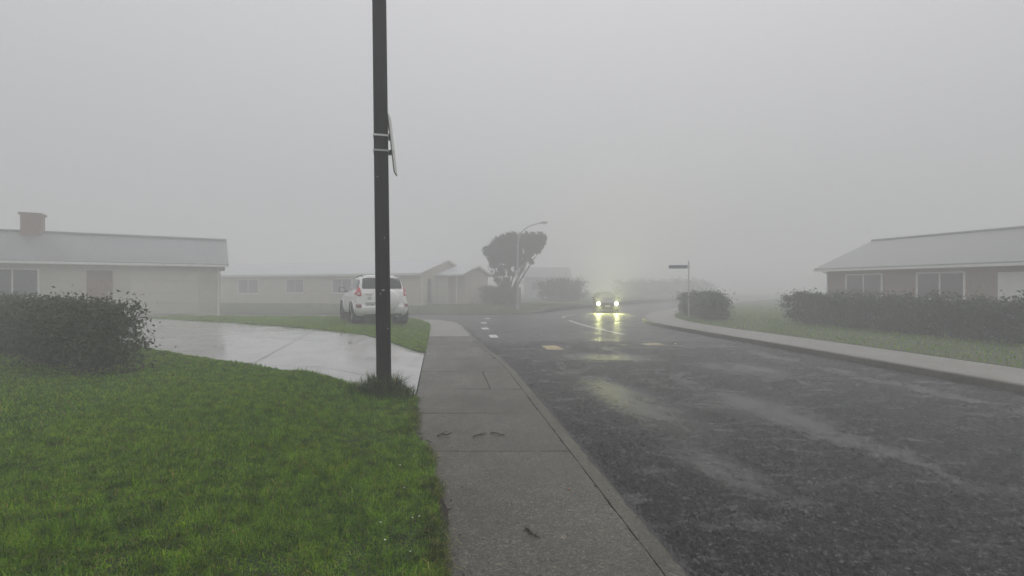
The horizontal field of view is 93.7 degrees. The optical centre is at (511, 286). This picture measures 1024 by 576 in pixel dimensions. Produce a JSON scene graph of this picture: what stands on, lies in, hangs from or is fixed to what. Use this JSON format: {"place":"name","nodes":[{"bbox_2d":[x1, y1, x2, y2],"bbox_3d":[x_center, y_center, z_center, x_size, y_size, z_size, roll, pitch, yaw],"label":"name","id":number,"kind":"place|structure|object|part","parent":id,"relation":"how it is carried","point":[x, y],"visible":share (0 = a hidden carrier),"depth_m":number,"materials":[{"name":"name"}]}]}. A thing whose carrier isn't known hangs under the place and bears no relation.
{"place":"outdoors","nodes":[
{"label":"outdoors","id":0,"kind":"place"},
{"bbox_2d":[0,342,450,575],"bbox_3d":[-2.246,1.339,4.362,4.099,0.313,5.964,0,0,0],"label":"grass","id":1,"kind":"structure","parent":0,"point":[61,552],"depth_m":3.23,"materials":[{"name":"green plant"}]},
{"bbox_2d":[0,280,175,377],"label":"hedge","id":2,"kind":"object","parent":1,"relation":"on","point":[80,332],"visible":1,"depth_m":7.24,"materials":[{"name":"green plant"}]},
{"bbox_2d":[338,370,418,406],"bbox_3d":[-1.759,1.278,6.354,1.192,0.437,1.175,0,0,0],"label":"grass tuft","id":3,"kind":"object","parent":1,"relation":"on","point":[396,387],"visible":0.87,"depth_m":6.25,"materials":[{"name":"green plant"}]},
{"bbox_2d":[372,0,390,386],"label":"utility pole","id":4,"kind":"object","parent":1,"relation":"on","point":[382,240],"visible":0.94,"depth_m":6.32,"materials":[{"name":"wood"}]},
{"bbox_2d":[373,113,397,175],"bbox_3d":[-1.692,-1.895,6.424,0.317,0.780,0.258,0,0,-14],"label":"street sign","id":5,"kind":"object","parent":4,"relation":"attached to","point":[391,140],"visible":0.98,"depth_m":6.33,"materials":[{"name":"grey metal"}]},
{"bbox_2d":[403,396,466,575],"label":"grass","id":6,"kind":"structure","parent":1,"relation":"on","point":[439,491],"depth_m":2.92,"materials":[{"name":"green plant"}]},
{"bbox_2d":[119,317,424,394],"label":"driveway","id":7,"kind":"structure","parent":0,"point":[318,350],"depth_m":10.38,"materials":[{"name":"concrete"}]},
{"bbox_2d":[252,330,408,382],"bbox_3d":[-4.672,1.396,10.317,2.329,0.200,8.309,0,0,-32],"label":"driveway joint","id":8,"kind":"object","parent":7,"relation":"on","point":[308,366],"visible":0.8,"depth_m":8.12,"materials":[{"name":"grey concrete"}]},
{"bbox_2d":[138,315,430,352],"bbox_3d":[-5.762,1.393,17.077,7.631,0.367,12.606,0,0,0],"label":"grass","id":9,"kind":"structure","parent":0,"point":[418,335],"depth_m":15.57,"materials":[{"name":"green plant"}]},
{"bbox_2d":[0,212,228,316],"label":"house","id":10,"kind":"structure","parent":9,"relation":"on","point":[171,275],"depth_m":22.86,"materials":[{"name":"grey metal"}]},
{"bbox_2d":[0,268,39,297],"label":"window","id":11,"kind":"structure","parent":10,"relation":"in","point":[19,278],"depth_m":20.53,"materials":[{"name":"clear glass"}]},
{"bbox_2d":[87,271,112,302],"bbox_3d":[-18.791,0.330,21.881,0.900,2.080,0.096,0,0,-32],"label":"front door","id":12,"kind":"structure","parent":10,"relation":"in","point":[95,288],"depth_m":21.88,"materials":[{"name":"brown wood"}]},
{"bbox_2d":[130,270,198,314],"bbox_3d":[-16.731,0.286,23.201,2.700,2.108,0.041,0,0,-32],"label":"garage door","id":13,"kind":"structure","parent":10,"relation":"in","point":[172,297],"depth_m":23.18,"materials":[{"name":"white metal"}]},
{"bbox_2d":[148,314,316,323],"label":"grass","id":14,"kind":"structure","parent":9,"relation":"on","point":[251,319],"depth_m":20.12,"materials":[{"name":"green plant"}]},
{"bbox_2d":[339,275,407,323],"bbox_3d":[-5.272,0.482,18.142,2.240,1.770,4.539,0,0,-26],"label":"parked suv","id":15,"kind":"object","parent":9,"relation":"on","point":[357,304],"visible":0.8,"depth_m":16.42,"materials":[{"name":"white paint"}]},
{"bbox_3d":[-6.106,0.533,18.313,0.487,0.648,1.051,0,0,-26],"label":"side door","id":16,"kind":"part","parent":15,"relation":"part of","materials":[{"name":"white paint"}]},
{"bbox_3d":[-5.825,0.495,17.321,0.120,0.685,0.920,0,0,-26],"label":"side door","id":17,"kind":"part","parent":15,"relation":"part of","materials":[{"name":"white paint"}]},
{"bbox_3d":[-5.720,-0.048,17.395,0.189,0.418,0.881,0,0,-26],"label":"side window","id":18,"kind":"part","parent":15,"relation":"part of","materials":[{"name":"black glass"}]},
{"bbox_3d":[-5.357,-0.074,16.614,0.146,0.360,0.762,0,0,-26],"label":"side window","id":19,"kind":"part","parent":15,"relation":"part of","materials":[{"name":"black glass"}]},
{"bbox_3d":[-4.473,-0.102,16.505,1.345,0.381,0.344,0,0,-26],"label":"rear window","id":20,"kind":"part","parent":15,"relation":"part of","materials":[{"name":"black glass"}]},
{"bbox_2d":[420,319,468,335],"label":"corner footpath","id":21,"kind":"structure","parent":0,"point":[442,328],"depth_m":17.08,"materials":[{"name":"concrete"}]},
{"bbox_2d":[220,293,677,312],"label":"verge","id":22,"kind":"structure","parent":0,"point":[586,299],"depth_m":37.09,"materials":[{"name":"green plant"}]},
{"bbox_2d":[220,260,492,305],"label":"bungalow","id":23,"kind":"object","parent":22,"relation":"on","point":[426,282],"visible":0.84,"depth_m":40.58,"materials":[{"name":"beige paint"}]},
{"bbox_2d":[238,279,258,293],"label":"window","id":24,"kind":"structure","parent":23,"relation":"in","point":[245,286],"depth_m":42.78,"materials":[{"name":"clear glass"}]},
{"bbox_2d":[285,279,304,293],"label":"window","id":25,"kind":"structure","parent":23,"relation":"in","point":[293,286],"depth_m":40.95,"materials":[{"name":"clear glass"}]},
{"bbox_2d":[331,279,351,293],"bbox_3d":[-13.929,-0.015,39.279,2.160,1.250,0.120,0,0,20],"label":"window","id":26,"kind":"structure","parent":23,"relation":"in","point":[336,283],"depth_m":39.35,"materials":[{"name":"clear glass"}]},
{"bbox_2d":[437,278,447,303],"bbox_3d":[-5.625,0.386,38.840,0.975,2.148,0.034,0,0,20],"label":"front door","id":27,"kind":"structure","parent":23,"relation":"in","point":[441,289],"depth_m":38.82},
{"bbox_2d":[476,283,498,303],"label":"bush","id":28,"kind":"object","parent":22,"relation":"on","point":[486,296],"visible":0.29,"depth_m":40.49,"materials":[{"name":"green plant"}]},
{"bbox_2d":[488,276,516,304],"bbox_3d":[-0.689,0.394,37.652,2.334,3.162,2.152,0,0,0],"label":"bush","id":29,"kind":"object","parent":22,"relation":"on","point":[502,294],"visible":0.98,"depth_m":37.39,"materials":[{"name":"green plant"}]},
{"bbox_2d":[484,287,520,302],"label":"fence","id":30,"kind":"object","parent":22,"relation":"on","point":[516,297],"visible":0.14,"depth_m":42.23,"materials":[{"name":"grey wood"}]},
{"bbox_2d":[481,230,546,304],"bbox_3d":[0.198,-1.464,38.192,5.342,6.268,2.913,0,0,0],"label":"tree","id":31,"kind":"object","parent":22,"relation":"on","point":[500,249],"visible":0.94,"depth_m":37.74,"materials":[{"name":"green plant"}]},
{"bbox_2d":[516,221,547,309],"bbox_3d":[1.421,-1.390,34.200,2.283,6.456,0.260,0,0,0],"label":"street lamp","id":32,"kind":"object","parent":22,"relation":"on","point":[518,305],"visible":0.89,"depth_m":34.15,"materials":[{"name":"metal"}]},
{"bbox_2d":[522,267,571,296],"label":"house","id":33,"kind":"structure","parent":22,"relation":"on","point":[532,275],"depth_m":63.99,"materials":[{"name":"grey metal"}]},
{"bbox_2d":[531,282,541,290],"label":"window","id":34,"kind":"structure","parent":33,"relation":"in","point":[533,284],"depth_m":63.88,"materials":[{"name":"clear glass"}]},
{"bbox_2d":[520,274,594,293],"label":"shrub","id":35,"kind":"object","parent":22,"relation":"on","point":[569,280],"visible":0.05,"depth_m":82.16,"materials":[{"name":"green plant"}]},
{"bbox_2d":[532,275,589,300],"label":"shrub","id":36,"kind":"object","parent":22,"relation":"on","point":[570,290],"visible":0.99,"depth_m":47.14,"materials":[{"name":"green plant"}]},
{"bbox_2d":[612,275,729,294],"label":"shrub","id":37,"kind":"object","parent":22,"relation":"on","point":[637,286],"visible":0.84,"depth_m":77.98,"materials":[{"name":"green plant"}]},
{"bbox_2d":[429,336,469,336],"bbox_3d":[-1.867,1.527,14.393,1.213,0.062,0.125,0,0,0],"label":"footpath lip","id":38,"kind":"object","parent":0,"point":[449,336],"visible":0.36,"depth_m":14.34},
{"bbox_2d":[483,372,520,388],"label":"footpath","id":39,"kind":"structure","parent":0,"point":[500,380],"depth_m":7.64,"materials":[{"name":"concrete"}]},
{"bbox_2d":[0,0,1023,291],"label":"sky","id":40,"kind":"structure","parent":0,"point":[757,145],"materials":[{"name":"grey"}]},
{"bbox_2d":[417,337,663,575],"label":"footpath","id":41,"kind":"structure","parent":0,"point":[494,538],"depth_m":3.60,"materials":[{"name":"concrete"}]},
{"bbox_2d":[410,413,448,562],"bbox_3d":[-0.676,1.490,3.777,0.258,0.015,5.255,0,0,-12],"label":"soil fringe","id":42,"kind":"object","parent":41,"relation":"on","point":[443,509],"visible":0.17,"depth_m":3.24,"materials":[{"name":"brown soil"}]},
{"bbox_2d":[442,502,450,519],"bbox_3d":[-0.431,1.488,3.178,0.069,0.021,0.254,0,0,-5],"label":"twig","id":43,"kind":"object","parent":42,"relation":"on","point":[446,509],"visible":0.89,"depth_m":3.19,"materials":[{"name":"brown wood"}]},
{"bbox_2d":[525,526,539,537],"bbox_3d":[0.127,1.486,2.913,0.036,0.027,0.144,0,0,-43],"label":"twig","id":44,"kind":"object","parent":41,"relation":"on","point":[528,529],"visible":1,"depth_m":2.90,"materials":[{"name":"brown wood"}]},
{"bbox_2d":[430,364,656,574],"bbox_3d":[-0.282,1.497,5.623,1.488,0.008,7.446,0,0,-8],"label":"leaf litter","id":45,"kind":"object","parent":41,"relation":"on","point":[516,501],"visible":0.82,"depth_m":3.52,"materials":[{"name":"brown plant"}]},
{"bbox_2d":[417,292,825,389],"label":"ground","id":46,"kind":"structure","parent":0,"point":[752,295],"depth_m":93.63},
{"bbox_2d":[220,298,1023,394],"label":"road","id":47,"kind":"structure","parent":0,"point":[628,322],"depth_m":21.16,"materials":[{"name":"grey asphalt"}]},
{"bbox_2d":[220,295,723,314],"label":"kerb","id":48,"kind":"structure","parent":47,"relation":"on","point":[545,309],"depth_m":31.79,"materials":[{"name":"concrete"}]},
{"bbox_2d":[480,310,622,337],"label":"road markings","id":49,"kind":"object","parent":47,"relation":"on","point":[493,336],"visible":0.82,"depth_m":19.27,"materials":[{"name":"white paint"}]},
{"bbox_2d":[542,345,563,349],"bbox_3d":[1.070,1.639,12.750,0.420,0.043,0.850,0,0,-9],"label":"hydrant cover","id":50,"kind":"object","parent":47,"relation":"on","point":[554,347],"visible":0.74,"depth_m":12.71,"materials":[{"name":"yellow paint"}]},
{"bbox_2d":[426,319,687,575],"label":"kerb","id":51,"kind":"structure","parent":47,"relation":"on","point":[665,562],"depth_m":3.51,"materials":[{"name":"concrete"}]},
{"bbox_2d":[464,326,696,575],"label":"gutter","id":52,"kind":"object","parent":47,"relation":"on","point":[682,563],"visible":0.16,"depth_m":3.78,"materials":[{"name":"grey concrete"}]},
{"bbox_2d":[592,292,618,311],"bbox_3d":[6.945,1.139,35.850,2.000,1.473,4.140,0,0,6],"label":"oncoming car","id":53,"kind":"object","parent":47,"relation":"on","point":[605,301],"visible":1,"depth_m":34.45,"materials":[{"name":"paint"}]},
{"bbox_2d":[642,343,663,344],"bbox_3d":[3.980,1.642,13.550,0.520,0.043,0.400,0,0,-9],"label":"hydrant cover","id":54,"kind":"object","parent":47,"relation":"on","point":[652,344],"visible":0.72,"depth_m":13.43,"materials":[{"name":"metal"}]},
{"bbox_2d":[480,341,1023,575],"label":"road chip seal","id":55,"kind":"object","parent":47,"relation":"on","point":[728,458],"visible":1,"depth_m":4.66,"materials":[{"name":"asphalt"}]},
{"bbox_2d":[642,297,1023,393],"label":"kerb","id":56,"kind":"structure","parent":47,"relation":"on","point":[979,381],"depth_m":9.76,"materials":[{"name":"concrete"}]},
{"bbox_2d":[645,297,1023,383],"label":"footpath opposite","id":57,"kind":"structure","parent":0,"point":[985,370],"depth_m":11.02,"materials":[{"name":"concrete"}]},
{"bbox_2d":[674,298,1023,368],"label":"grass lawn","id":58,"kind":"structure","parent":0,"point":[770,303],"depth_m":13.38,"materials":[{"name":"green plant"}]},
{"bbox_2d":[669,261,689,316],"bbox_3d":[8.867,0.222,25.468,1.065,3.180,0.080,0,0,8],"label":"street name sign","id":59,"kind":"object","parent":58,"relation":"on","point":[679,266],"visible":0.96,"depth_m":25.42,"materials":[{"name":"metal"}]},
{"bbox_2d":[673,287,737,319],"bbox_3d":[9.931,0.839,25.206,2.450,1.629,8.285,0,0,10],"label":"hedge","id":60,"kind":"object","parent":58,"relation":"on","point":[712,305],"visible":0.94,"depth_m":22.50,"materials":[{"name":"green plant"}]},
{"bbox_2d":[775,285,1023,344],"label":"hedge","id":61,"kind":"object","parent":58,"relation":"on","point":[992,317],"visible":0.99,"depth_m":14.11,"materials":[{"name":"green plant"}]},
{"bbox_2d":[813,226,1023,318],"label":"house","id":62,"kind":"structure","parent":58,"relation":"on","point":[987,261],"depth_m":22.32,"materials":[{"name":"grey brick"}]},
{"bbox_2d":[845,273,882,297],"bbox_3d":[18.111,-0.025,24.728,0.070,1.250,1.900,0,0,-18],"label":"window","id":63,"kind":"structure","parent":62,"relation":"in","point":[869,283],"depth_m":24.68,"materials":[{"name":"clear glass"}]},
{"bbox_2d":[916,271,965,300],"bbox_3d":[19.137,0.000,21.485,0.120,1.300,2.060,0,0,-18],"label":"window","id":64,"kind":"structure","parent":62,"relation":"in","point":[952,282],"depth_m":21.43,"materials":[{"name":"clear glass"}]},
{"bbox_2d":[998,272,1023,316],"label":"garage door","id":65,"kind":"structure","parent":62,"relation":"in","point":[1008,282],"depth_m":19.15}
]}

